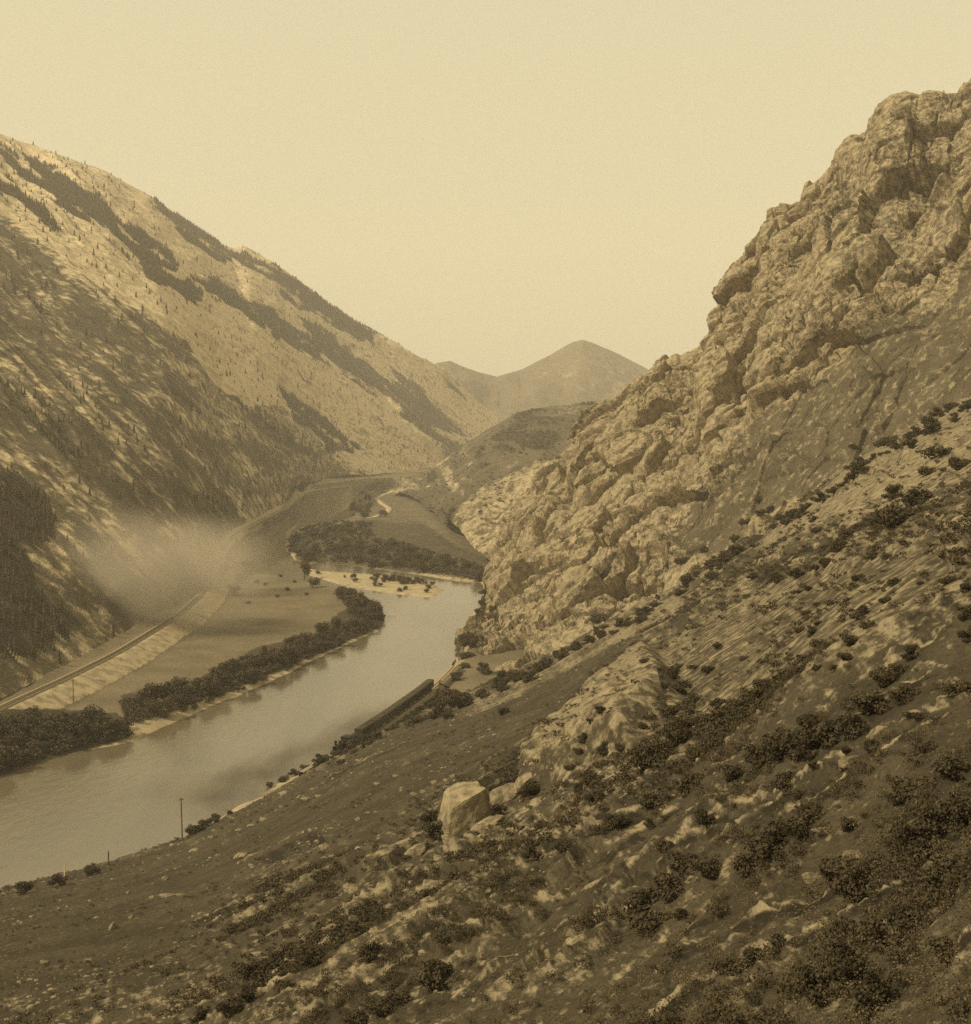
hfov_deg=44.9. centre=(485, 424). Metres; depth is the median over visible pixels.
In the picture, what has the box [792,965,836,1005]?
shrub
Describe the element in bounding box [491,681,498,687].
shrub
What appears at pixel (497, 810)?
shrub
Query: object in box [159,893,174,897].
boulder
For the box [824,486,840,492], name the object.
shrub
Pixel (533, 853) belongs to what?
shrub
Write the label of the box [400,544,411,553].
riverside tree
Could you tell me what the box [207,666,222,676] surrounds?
riverside tree
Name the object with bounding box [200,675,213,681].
riverside tree
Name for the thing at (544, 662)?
shrub
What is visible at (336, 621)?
riverside tree
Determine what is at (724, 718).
sagebrush cover
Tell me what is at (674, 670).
shrub
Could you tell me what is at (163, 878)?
boulder
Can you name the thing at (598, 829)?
shrub
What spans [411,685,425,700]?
box car
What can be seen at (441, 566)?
thicket undergrowth
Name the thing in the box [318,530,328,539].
riverside tree
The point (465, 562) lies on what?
riverside tree
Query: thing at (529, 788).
shrub
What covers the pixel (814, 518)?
shrub
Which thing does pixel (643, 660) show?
shrub
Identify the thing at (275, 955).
shrub
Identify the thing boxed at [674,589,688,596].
shrub
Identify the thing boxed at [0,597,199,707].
railway sleepers
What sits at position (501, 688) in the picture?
shrub
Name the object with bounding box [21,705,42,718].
riverside tree
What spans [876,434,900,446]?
shrub
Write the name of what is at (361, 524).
riverside tree
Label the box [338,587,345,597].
riverside tree
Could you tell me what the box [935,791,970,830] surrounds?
shrub
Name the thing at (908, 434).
shrub
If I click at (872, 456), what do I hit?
shrub
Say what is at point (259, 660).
riverside tree
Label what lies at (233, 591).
riverside tree
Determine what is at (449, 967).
shrub
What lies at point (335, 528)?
riverside tree
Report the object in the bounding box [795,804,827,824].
shrub
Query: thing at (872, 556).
shrub
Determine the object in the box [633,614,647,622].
shrub
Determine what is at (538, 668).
shrub
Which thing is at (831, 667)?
shrub
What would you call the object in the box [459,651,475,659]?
shrub
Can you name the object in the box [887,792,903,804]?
shrub
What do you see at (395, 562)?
riverside tree
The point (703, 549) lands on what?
shrub
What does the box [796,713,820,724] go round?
shrub
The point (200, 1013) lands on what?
shrub
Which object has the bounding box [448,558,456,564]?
riverside tree
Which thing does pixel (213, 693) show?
riverside tree
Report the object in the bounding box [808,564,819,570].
shrub
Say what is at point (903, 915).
shrub
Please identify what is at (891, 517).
shrub
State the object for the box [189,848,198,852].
boulder
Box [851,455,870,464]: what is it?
shrub
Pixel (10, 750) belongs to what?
riverside tree
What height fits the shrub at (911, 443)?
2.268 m
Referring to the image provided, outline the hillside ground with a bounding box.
[0,393,970,1023]
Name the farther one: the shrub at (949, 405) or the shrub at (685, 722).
the shrub at (949, 405)
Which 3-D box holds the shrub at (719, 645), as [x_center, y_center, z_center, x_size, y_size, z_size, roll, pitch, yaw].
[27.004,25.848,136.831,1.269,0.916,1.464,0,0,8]
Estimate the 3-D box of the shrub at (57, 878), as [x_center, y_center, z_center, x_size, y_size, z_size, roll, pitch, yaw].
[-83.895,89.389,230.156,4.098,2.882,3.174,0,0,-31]
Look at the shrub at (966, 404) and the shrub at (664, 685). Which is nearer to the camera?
the shrub at (664, 685)
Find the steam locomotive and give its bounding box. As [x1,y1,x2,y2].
[330,734,351,754]
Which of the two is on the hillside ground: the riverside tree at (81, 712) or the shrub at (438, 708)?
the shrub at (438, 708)
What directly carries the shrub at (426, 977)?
on the hillside ground
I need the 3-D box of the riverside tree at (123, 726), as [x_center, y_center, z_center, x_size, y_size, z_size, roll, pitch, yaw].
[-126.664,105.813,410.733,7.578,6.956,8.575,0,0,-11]
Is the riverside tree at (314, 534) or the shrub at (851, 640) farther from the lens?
the riverside tree at (314, 534)
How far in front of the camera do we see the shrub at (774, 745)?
60.85 m
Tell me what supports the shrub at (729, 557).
on the hillside ground
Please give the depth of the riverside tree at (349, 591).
714.66 m
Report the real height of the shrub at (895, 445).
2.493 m
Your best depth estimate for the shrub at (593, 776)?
91.83 m
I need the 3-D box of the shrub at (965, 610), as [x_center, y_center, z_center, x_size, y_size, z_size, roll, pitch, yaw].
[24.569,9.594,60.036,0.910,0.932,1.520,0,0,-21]
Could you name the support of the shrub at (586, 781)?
on the hillside ground
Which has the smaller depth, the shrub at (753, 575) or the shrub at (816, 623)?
the shrub at (816, 623)
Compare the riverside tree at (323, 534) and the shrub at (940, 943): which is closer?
the shrub at (940, 943)
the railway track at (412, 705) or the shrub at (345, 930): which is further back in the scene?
the railway track at (412, 705)
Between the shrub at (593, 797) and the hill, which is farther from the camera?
the hill
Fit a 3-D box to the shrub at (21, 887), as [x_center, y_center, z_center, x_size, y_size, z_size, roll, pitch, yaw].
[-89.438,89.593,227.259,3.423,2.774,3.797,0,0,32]
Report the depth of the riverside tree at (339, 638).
580.18 m
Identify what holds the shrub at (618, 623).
on the hillside ground
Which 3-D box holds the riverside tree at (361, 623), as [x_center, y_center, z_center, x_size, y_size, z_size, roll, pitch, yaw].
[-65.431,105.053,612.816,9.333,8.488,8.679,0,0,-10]
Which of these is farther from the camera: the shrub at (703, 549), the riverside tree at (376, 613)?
the riverside tree at (376, 613)
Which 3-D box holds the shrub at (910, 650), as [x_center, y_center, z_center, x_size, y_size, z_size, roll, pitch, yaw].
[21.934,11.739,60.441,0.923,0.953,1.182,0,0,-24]
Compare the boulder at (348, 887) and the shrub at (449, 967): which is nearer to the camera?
the shrub at (449, 967)
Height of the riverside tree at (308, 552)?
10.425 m
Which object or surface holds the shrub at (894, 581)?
on the hillside ground
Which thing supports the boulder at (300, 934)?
on the hillside ground
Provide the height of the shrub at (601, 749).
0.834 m
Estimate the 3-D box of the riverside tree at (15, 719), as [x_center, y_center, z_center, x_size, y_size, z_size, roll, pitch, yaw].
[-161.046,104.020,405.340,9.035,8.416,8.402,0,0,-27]
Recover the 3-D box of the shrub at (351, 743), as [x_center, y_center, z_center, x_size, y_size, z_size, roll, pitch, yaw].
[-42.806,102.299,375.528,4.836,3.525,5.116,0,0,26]
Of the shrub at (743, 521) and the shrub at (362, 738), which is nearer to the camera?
the shrub at (362, 738)
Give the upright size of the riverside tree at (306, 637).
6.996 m
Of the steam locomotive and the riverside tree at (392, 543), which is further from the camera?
the riverside tree at (392, 543)
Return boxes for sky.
[0,0,970,376]
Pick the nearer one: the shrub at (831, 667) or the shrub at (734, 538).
the shrub at (831, 667)
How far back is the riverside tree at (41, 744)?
388.11 m
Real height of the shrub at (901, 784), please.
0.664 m
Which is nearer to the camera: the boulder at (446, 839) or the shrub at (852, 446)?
the boulder at (446, 839)
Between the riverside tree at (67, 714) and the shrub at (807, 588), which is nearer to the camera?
the shrub at (807, 588)
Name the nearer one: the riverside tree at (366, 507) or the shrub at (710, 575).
the shrub at (710, 575)
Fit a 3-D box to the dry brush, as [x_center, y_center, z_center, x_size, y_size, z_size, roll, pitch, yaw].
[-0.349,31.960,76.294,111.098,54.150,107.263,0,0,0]
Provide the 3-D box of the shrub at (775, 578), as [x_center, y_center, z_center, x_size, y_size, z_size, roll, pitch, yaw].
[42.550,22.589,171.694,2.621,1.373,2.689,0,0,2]
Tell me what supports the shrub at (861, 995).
on the hillside ground
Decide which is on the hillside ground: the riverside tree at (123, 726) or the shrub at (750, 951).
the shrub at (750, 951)
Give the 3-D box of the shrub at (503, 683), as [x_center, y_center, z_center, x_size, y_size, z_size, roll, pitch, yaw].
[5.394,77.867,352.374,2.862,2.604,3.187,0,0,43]
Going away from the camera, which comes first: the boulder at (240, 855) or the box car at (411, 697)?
the boulder at (240, 855)
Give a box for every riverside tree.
[0,743,20,764]
[5,713,28,729]
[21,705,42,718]
[30,727,49,741]
[38,741,45,748]
[41,713,67,733]
[44,710,67,723]
[58,712,76,722]
[60,713,88,737]
[66,730,77,737]
[78,710,88,718]
[83,704,105,721]
[92,713,112,727]
[95,718,118,735]
[114,716,134,734]
[135,689,150,703]
[143,682,157,697]
[151,682,169,698]
[153,696,178,717]
[165,678,182,696]
[172,676,190,686]
[173,694,182,708]
[175,684,193,698]
[190,677,205,689]
[198,678,215,695]
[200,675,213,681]
[206,684,218,695]
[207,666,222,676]
[212,670,231,687]
[213,678,221,690]
[217,661,231,671]
[226,658,240,672]
[228,586,239,594]
[229,665,240,674]
[246,655,257,666]
[247,668,261,683]
[250,657,263,666]
[256,650,274,665]
[270,651,288,666]
[275,646,293,658]
[284,636,296,646]
[287,652,299,661]
[291,533,300,539]
[291,638,305,645]
[292,548,301,553]
[298,631,312,641]
[299,559,311,579]
[300,549,315,560]
[307,530,318,538]
[307,577,319,586]
[310,543,320,552]
[310,632,328,641]
[312,641,321,649]
[313,621,329,633]
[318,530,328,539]
[323,525,333,531]
[329,524,338,531]
[329,543,338,550]
[330,617,341,627]
[334,585,345,595]
[334,634,345,645]
[335,553,342,561]
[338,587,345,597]
[341,586,356,597]
[343,521,351,526]
[344,593,359,604]
[347,602,359,614]
[349,504,356,510]
[349,618,358,630]
[351,552,363,562]
[351,596,368,607]
[351,617,367,632]
[352,591,364,597]
[353,544,365,551]
[356,506,362,512]
[357,520,367,528]
[359,510,369,517]
[363,505,371,511]
[366,557,380,567]
[367,546,380,554]
[367,599,381,606]
[371,602,383,613]
[373,611,381,617]
[378,510,386,516]
[386,539,398,546]
[387,574,395,580]
[390,557,400,567]
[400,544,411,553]
[401,576,412,583]
[412,552,422,559]
[414,562,427,571]
[439,553,450,559]
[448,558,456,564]
[461,559,471,565]
[470,569,483,581]
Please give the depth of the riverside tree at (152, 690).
454.94 m
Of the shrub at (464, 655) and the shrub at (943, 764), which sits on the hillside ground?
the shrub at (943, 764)
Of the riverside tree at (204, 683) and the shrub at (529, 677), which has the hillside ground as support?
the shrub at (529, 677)
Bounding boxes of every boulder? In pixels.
[109,922,118,929]
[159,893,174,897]
[161,876,169,880]
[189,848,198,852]
[233,852,246,859]
[298,932,307,937]
[318,844,329,850]
[343,883,360,892]
[404,842,428,857]
[419,880,443,890]
[437,781,489,838]
[441,834,457,846]
[470,815,504,833]
[489,783,517,807]
[513,772,531,794]
[801,872,821,884]
[811,826,829,834]
[838,755,856,770]
[841,850,862,860]
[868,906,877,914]
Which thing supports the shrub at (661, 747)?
on the hillside ground
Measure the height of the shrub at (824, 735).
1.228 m
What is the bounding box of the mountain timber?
[0,137,499,662]
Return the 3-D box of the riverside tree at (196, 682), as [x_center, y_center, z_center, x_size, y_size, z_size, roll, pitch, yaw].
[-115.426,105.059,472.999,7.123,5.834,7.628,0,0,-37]
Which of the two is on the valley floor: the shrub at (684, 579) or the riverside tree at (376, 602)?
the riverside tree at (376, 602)
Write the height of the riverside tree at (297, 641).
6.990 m
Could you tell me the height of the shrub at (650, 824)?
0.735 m
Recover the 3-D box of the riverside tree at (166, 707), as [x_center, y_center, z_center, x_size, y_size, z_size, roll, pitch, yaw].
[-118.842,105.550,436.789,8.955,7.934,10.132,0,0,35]
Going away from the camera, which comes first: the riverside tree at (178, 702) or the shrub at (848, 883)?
the shrub at (848, 883)
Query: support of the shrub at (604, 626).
on the hillside ground
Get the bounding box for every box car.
[354,721,374,733]
[368,713,386,731]
[380,705,397,723]
[391,698,407,715]
[402,692,416,707]
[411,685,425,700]
[420,679,433,694]
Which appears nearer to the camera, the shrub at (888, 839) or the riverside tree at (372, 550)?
the shrub at (888, 839)
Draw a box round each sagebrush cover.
[0,392,970,1023]
[140,574,970,1023]
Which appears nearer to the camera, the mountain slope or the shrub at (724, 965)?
the shrub at (724, 965)
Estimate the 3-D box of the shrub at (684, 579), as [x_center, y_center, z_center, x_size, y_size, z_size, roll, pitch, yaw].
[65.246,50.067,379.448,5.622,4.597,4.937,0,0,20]
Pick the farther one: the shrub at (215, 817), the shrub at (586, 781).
the shrub at (215, 817)
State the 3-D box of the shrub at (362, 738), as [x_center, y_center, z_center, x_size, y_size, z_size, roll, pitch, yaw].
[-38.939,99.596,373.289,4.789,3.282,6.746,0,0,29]
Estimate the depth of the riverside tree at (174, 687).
459.94 m
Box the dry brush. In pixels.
[0,489,970,1023]
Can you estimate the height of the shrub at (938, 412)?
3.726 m
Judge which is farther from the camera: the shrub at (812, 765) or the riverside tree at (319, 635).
the riverside tree at (319, 635)
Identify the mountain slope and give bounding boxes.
[0,134,501,699]
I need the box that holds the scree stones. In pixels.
[0,423,970,1023]
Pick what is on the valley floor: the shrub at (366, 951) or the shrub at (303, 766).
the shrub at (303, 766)
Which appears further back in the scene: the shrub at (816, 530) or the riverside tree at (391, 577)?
the riverside tree at (391, 577)
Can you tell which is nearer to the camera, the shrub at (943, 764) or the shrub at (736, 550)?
the shrub at (943, 764)
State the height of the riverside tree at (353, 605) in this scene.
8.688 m
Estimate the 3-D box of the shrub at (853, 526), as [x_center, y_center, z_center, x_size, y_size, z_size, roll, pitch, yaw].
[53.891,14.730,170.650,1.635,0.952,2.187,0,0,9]
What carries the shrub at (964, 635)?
on the hillside ground
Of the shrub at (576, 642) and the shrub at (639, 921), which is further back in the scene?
the shrub at (576, 642)
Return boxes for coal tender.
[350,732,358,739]
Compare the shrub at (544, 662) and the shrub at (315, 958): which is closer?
the shrub at (315, 958)
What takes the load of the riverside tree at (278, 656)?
on the valley floor
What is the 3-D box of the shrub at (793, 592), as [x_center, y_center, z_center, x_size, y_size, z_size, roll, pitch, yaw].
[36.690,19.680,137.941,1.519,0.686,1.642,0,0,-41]
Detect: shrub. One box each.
[14,881,34,895]
[46,873,67,886]
[83,862,100,875]
[184,824,195,835]
[189,824,205,833]
[189,1004,210,1023]
[197,818,212,827]
[210,813,220,822]
[214,995,244,1017]
[237,959,259,981]
[237,983,257,1001]
[252,962,269,977]
[266,943,291,965]
[273,979,295,994]
[278,775,289,782]
[287,768,298,775]
[292,942,322,959]
[295,945,324,966]
[299,764,309,769]
[311,753,323,767]
[320,754,333,762]
[330,920,367,943]
[335,748,348,755]
[336,759,345,764]
[342,1010,368,1023]
[346,738,359,749]
[356,733,372,742]
[356,942,382,962]
[366,997,392,1016]
[372,730,382,739]
[386,990,410,1006]
[390,724,399,729]
[402,715,428,725]
[409,710,418,715]
[416,960,448,993]
[418,810,439,822]
[421,819,443,840]
[424,958,454,985]
[425,698,452,718]
[433,688,461,707]
[441,709,455,719]
[448,692,473,708]
[451,671,462,680]
[457,632,473,639]
[458,662,469,669]
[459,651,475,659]
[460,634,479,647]
[474,608,482,613]
[475,688,490,698]
[476,662,492,674]
[478,589,486,593]
[487,783,500,791]
[488,804,507,815]
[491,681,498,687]
[492,676,502,682]
[495,670,510,677]
[497,685,510,691]
[497,707,509,715]
[498,680,507,686]
[499,774,517,784]
[502,677,514,681]
[506,669,526,682]
[520,779,538,797]
[520,845,542,861]
[521,669,539,682]
[526,663,544,674]
[538,657,553,668]
[552,838,576,850]
[557,652,569,659]
[563,764,575,770]
[566,644,575,650]
[570,641,584,647]
[572,747,583,753]
[573,644,582,649]
[573,781,582,793]
[577,732,586,742]
[578,911,607,930]
[580,777,595,787]
[581,772,596,783]
[583,635,594,641]
[583,790,604,806]
[588,823,608,834]
[589,613,609,622]
[592,625,598,635]
[593,705,604,713]
[595,630,607,638]
[596,744,608,755]
[599,624,609,629]
[603,813,622,830]
[604,814,630,829]
[608,629,618,634]
[614,617,627,627]
[615,743,624,750]
[621,620,633,627]
[622,887,660,914]
[625,910,675,937]
[629,743,668,770]
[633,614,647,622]
[634,611,648,616]
[636,606,654,612]
[637,787,671,808]
[638,658,648,663]
[638,722,647,728]
[643,818,655,829]
[649,739,676,759]
[652,602,662,606]
[653,839,674,852]
[653,872,684,901]
[659,815,668,820]
[660,682,669,687]
[660,722,692,746]
[665,707,678,714]
[666,665,679,676]
[666,705,679,713]
[666,851,698,874]
[667,671,679,678]
[671,680,692,693]
[672,772,703,796]
[672,908,687,920]
[673,557,689,564]
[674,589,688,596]
[674,663,683,668]
[675,717,699,728]
[679,572,694,585]
[684,693,702,702]
[686,664,699,669]
[689,858,721,879]
[693,570,700,576]
[695,808,716,826]
[699,546,708,552]
[701,665,715,673]
[703,559,716,567]
[704,570,720,579]
[708,954,753,976]
[709,697,724,708]
[710,552,727,566]
[712,642,722,649]
[720,764,746,781]
[722,553,734,560]
[728,534,739,542]
[728,544,744,555]
[731,853,759,878]
[738,519,749,523]
[738,655,749,660]
[742,744,768,774]
[742,946,768,960]
[743,831,789,858]
[746,573,758,578]
[749,680,770,696]
[754,496,761,502]
[754,509,766,515]
[758,726,795,762]
[759,816,812,842]
[766,505,774,512]
[768,573,784,582]
[771,771,796,790]
[771,849,787,865]
[771,933,785,952]
[780,518,792,524]
[781,719,822,761]
[785,509,796,516]
[787,567,805,578]
[788,512,796,519]
[790,590,802,594]
[792,788,806,798]
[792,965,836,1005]
[793,505,808,518]
[793,626,804,632]
[793,666,804,672]
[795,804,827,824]
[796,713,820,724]
[799,610,812,615]
[803,585,812,590]
[806,625,816,637]
[808,516,816,521]
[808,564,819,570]
[808,719,845,749]
[808,760,818,769]
[809,638,825,647]
[810,526,822,532]
[811,664,821,670]
[812,490,830,502]
[813,620,821,625]
[814,854,869,890]
[819,557,831,567]
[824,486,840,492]
[826,942,868,994]
[827,539,847,552]
[827,665,837,669]
[828,864,878,901]
[834,712,870,740]
[836,652,852,660]
[838,530,854,538]
[840,745,851,753]
[840,817,857,831]
[842,634,858,646]
[844,460,868,479]
[847,604,868,618]
[848,443,860,448]
[849,689,888,714]
[850,574,864,580]
[850,969,893,1019]
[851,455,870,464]
[851,523,860,528]
[859,620,874,628]
[859,812,869,818]
[859,915,918,953]
[863,739,879,753]
[867,517,880,525]
[867,554,876,559]
[867,665,899,687]
[868,453,876,459]
[874,503,918,527]
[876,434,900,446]
[877,596,891,602]
[879,833,910,851]
[880,552,892,558]
[881,483,903,498]
[883,774,917,797]
[886,577,902,585]
[886,903,929,925]
[887,663,909,675]
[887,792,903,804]
[888,684,920,704]
[889,441,901,449]
[889,819,931,853]
[898,488,932,505]
[900,644,919,660]
[900,711,927,720]
[901,433,911,439]
[903,437,917,447]
[904,835,946,862]
[905,433,918,438]
[911,426,920,436]
[913,741,937,752]
[916,854,969,887]
[917,466,936,474]
[918,803,958,837]
[919,428,927,435]
[920,415,938,428]
[920,445,952,458]
[925,421,941,432]
[925,935,960,965]
[928,406,948,417]
[931,753,970,780]
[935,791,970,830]
[937,550,944,559]
[938,575,956,583]
[940,679,970,698]
[943,402,959,409]
[948,456,970,470]
[949,416,962,422]
[955,628,970,642]
[956,603,970,619]
[958,401,970,409]
[960,583,970,592]
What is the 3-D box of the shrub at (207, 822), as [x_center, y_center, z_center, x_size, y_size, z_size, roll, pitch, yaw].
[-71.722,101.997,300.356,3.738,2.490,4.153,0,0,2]
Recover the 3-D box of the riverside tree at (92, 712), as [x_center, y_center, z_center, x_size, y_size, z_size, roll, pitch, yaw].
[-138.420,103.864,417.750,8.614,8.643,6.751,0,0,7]
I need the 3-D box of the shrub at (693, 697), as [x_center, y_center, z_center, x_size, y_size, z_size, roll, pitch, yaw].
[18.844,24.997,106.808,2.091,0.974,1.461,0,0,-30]
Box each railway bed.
[0,472,419,711]
[299,665,461,775]
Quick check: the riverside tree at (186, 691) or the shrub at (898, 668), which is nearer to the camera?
the shrub at (898, 668)
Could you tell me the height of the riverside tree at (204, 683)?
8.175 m
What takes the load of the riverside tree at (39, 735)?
on the valley floor
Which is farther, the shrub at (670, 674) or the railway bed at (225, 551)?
the railway bed at (225, 551)
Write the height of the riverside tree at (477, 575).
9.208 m
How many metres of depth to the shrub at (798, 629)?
97.45 m
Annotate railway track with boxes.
[304,665,457,771]
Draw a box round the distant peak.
[436,340,647,420]
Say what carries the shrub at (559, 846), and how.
on the hillside ground
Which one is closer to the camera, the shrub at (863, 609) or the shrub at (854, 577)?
the shrub at (863, 609)
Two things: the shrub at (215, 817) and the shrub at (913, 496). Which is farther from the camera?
the shrub at (215, 817)
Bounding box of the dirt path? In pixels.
[364,490,394,518]
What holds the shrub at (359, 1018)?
on the hillside ground
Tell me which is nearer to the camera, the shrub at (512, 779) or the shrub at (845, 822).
the shrub at (845, 822)
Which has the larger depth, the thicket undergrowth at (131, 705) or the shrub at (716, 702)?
the thicket undergrowth at (131, 705)
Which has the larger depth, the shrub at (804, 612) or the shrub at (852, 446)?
the shrub at (852, 446)
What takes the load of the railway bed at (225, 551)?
on the valley floor
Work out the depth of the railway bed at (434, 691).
457.12 m
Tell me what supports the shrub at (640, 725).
on the hillside ground
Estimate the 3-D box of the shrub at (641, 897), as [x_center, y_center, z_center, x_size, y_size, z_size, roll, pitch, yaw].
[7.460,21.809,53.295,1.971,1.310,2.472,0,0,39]
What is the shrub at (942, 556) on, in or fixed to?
on the hillside ground
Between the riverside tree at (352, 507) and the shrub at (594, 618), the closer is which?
the shrub at (594, 618)
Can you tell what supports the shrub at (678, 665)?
on the hillside ground
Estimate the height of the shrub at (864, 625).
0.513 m
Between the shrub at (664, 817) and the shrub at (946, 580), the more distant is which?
the shrub at (946, 580)
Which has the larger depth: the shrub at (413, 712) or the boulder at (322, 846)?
the shrub at (413, 712)
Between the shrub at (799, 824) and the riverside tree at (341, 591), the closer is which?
the shrub at (799, 824)
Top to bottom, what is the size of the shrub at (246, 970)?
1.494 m
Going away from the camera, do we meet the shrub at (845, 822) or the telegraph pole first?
the shrub at (845, 822)
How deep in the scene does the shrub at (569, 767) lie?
104.44 m
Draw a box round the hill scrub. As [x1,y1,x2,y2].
[365,401,594,553]
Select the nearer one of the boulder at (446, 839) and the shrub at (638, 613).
the boulder at (446, 839)
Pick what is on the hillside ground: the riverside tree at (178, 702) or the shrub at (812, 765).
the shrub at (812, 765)
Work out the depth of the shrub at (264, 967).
79.39 m
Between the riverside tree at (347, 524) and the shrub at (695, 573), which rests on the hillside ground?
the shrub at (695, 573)
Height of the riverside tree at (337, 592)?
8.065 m
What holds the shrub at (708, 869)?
on the hillside ground
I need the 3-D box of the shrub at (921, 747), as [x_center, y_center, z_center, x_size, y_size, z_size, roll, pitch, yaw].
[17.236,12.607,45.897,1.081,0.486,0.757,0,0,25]
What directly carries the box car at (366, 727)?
on the railway track at (412, 705)
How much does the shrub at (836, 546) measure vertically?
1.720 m
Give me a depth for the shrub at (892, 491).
186.29 m
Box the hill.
[365,401,597,559]
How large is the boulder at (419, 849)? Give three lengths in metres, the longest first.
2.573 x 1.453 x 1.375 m
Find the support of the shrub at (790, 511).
on the hillside ground
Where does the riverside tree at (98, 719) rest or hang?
on the valley floor
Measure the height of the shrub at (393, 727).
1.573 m
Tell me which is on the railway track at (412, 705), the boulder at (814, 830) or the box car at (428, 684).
the box car at (428, 684)
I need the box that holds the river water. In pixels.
[0,486,483,887]
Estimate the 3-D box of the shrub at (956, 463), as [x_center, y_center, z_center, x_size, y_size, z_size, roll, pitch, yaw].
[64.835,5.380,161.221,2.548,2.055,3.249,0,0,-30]
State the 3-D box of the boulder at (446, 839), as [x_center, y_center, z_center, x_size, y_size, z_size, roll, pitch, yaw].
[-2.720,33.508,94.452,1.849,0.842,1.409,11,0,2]
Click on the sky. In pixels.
(491, 187)
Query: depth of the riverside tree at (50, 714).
408.91 m
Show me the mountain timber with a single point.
(66, 199)
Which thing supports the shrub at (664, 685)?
on the hillside ground
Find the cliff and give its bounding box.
[438,79,970,697]
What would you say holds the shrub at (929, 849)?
on the hillside ground
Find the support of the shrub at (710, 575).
on the hillside ground
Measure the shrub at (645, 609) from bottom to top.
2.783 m
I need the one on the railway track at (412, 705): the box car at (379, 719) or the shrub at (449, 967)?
the box car at (379, 719)
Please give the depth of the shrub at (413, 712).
414.36 m
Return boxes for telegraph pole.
[179,798,183,840]
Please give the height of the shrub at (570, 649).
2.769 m
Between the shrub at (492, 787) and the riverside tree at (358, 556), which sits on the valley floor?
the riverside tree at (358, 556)
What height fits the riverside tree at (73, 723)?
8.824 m
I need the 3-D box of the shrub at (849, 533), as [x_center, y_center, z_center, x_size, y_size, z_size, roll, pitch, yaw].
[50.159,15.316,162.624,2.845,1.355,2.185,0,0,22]
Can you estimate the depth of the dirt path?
1584.69 m
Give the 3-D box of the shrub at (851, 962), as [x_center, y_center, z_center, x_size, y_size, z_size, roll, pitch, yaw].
[9.525,14.307,30.987,1.148,1.117,1.532,0,0,11]
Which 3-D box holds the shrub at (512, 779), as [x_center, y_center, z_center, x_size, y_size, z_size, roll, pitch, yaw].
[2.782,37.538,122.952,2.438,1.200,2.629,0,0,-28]
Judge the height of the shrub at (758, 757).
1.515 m
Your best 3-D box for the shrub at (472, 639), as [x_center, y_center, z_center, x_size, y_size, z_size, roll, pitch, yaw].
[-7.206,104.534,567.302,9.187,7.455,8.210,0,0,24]
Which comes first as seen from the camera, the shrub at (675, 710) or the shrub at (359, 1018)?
the shrub at (359, 1018)
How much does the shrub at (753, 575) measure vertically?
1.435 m
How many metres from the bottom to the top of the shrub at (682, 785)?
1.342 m
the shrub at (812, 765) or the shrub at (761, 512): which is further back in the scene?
the shrub at (761, 512)
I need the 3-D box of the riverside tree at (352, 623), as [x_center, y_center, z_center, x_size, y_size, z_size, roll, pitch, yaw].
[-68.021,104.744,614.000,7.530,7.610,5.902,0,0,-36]
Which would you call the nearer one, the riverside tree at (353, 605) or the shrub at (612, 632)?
the shrub at (612, 632)
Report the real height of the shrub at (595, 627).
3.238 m
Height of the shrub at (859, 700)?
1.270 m
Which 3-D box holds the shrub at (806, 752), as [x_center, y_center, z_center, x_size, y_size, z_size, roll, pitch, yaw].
[15.810,15.458,57.467,2.498,1.949,1.819,0,0,-39]
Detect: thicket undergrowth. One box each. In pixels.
[0,592,383,770]
[285,519,483,580]
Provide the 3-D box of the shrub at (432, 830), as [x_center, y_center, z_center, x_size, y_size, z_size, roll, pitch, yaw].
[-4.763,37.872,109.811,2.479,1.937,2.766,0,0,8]
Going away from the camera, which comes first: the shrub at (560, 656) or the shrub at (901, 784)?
the shrub at (901, 784)
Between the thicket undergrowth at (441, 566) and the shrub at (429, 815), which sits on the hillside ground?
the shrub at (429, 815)
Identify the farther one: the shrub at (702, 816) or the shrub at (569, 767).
the shrub at (569, 767)
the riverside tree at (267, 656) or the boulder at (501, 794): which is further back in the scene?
the riverside tree at (267, 656)
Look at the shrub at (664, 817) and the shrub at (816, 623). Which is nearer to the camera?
the shrub at (664, 817)
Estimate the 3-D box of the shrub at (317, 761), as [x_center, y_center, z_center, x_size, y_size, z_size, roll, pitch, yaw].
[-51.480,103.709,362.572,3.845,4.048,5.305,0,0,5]
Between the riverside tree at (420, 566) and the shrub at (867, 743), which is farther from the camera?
the riverside tree at (420, 566)
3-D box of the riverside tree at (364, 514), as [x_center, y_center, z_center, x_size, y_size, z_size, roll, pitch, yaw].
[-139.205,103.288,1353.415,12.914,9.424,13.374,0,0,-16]
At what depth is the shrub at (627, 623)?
327.96 m
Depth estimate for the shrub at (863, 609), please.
81.60 m
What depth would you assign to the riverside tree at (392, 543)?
1013.83 m
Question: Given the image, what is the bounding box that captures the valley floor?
[0,467,523,835]
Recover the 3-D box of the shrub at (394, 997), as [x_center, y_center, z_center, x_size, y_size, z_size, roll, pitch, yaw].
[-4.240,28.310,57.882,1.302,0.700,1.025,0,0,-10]
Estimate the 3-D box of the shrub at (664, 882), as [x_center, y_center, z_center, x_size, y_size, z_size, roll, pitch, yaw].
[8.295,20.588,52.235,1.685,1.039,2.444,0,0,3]
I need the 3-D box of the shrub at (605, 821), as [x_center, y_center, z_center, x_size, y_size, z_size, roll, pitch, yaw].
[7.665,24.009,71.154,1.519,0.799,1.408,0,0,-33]
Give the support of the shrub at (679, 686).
on the hillside ground

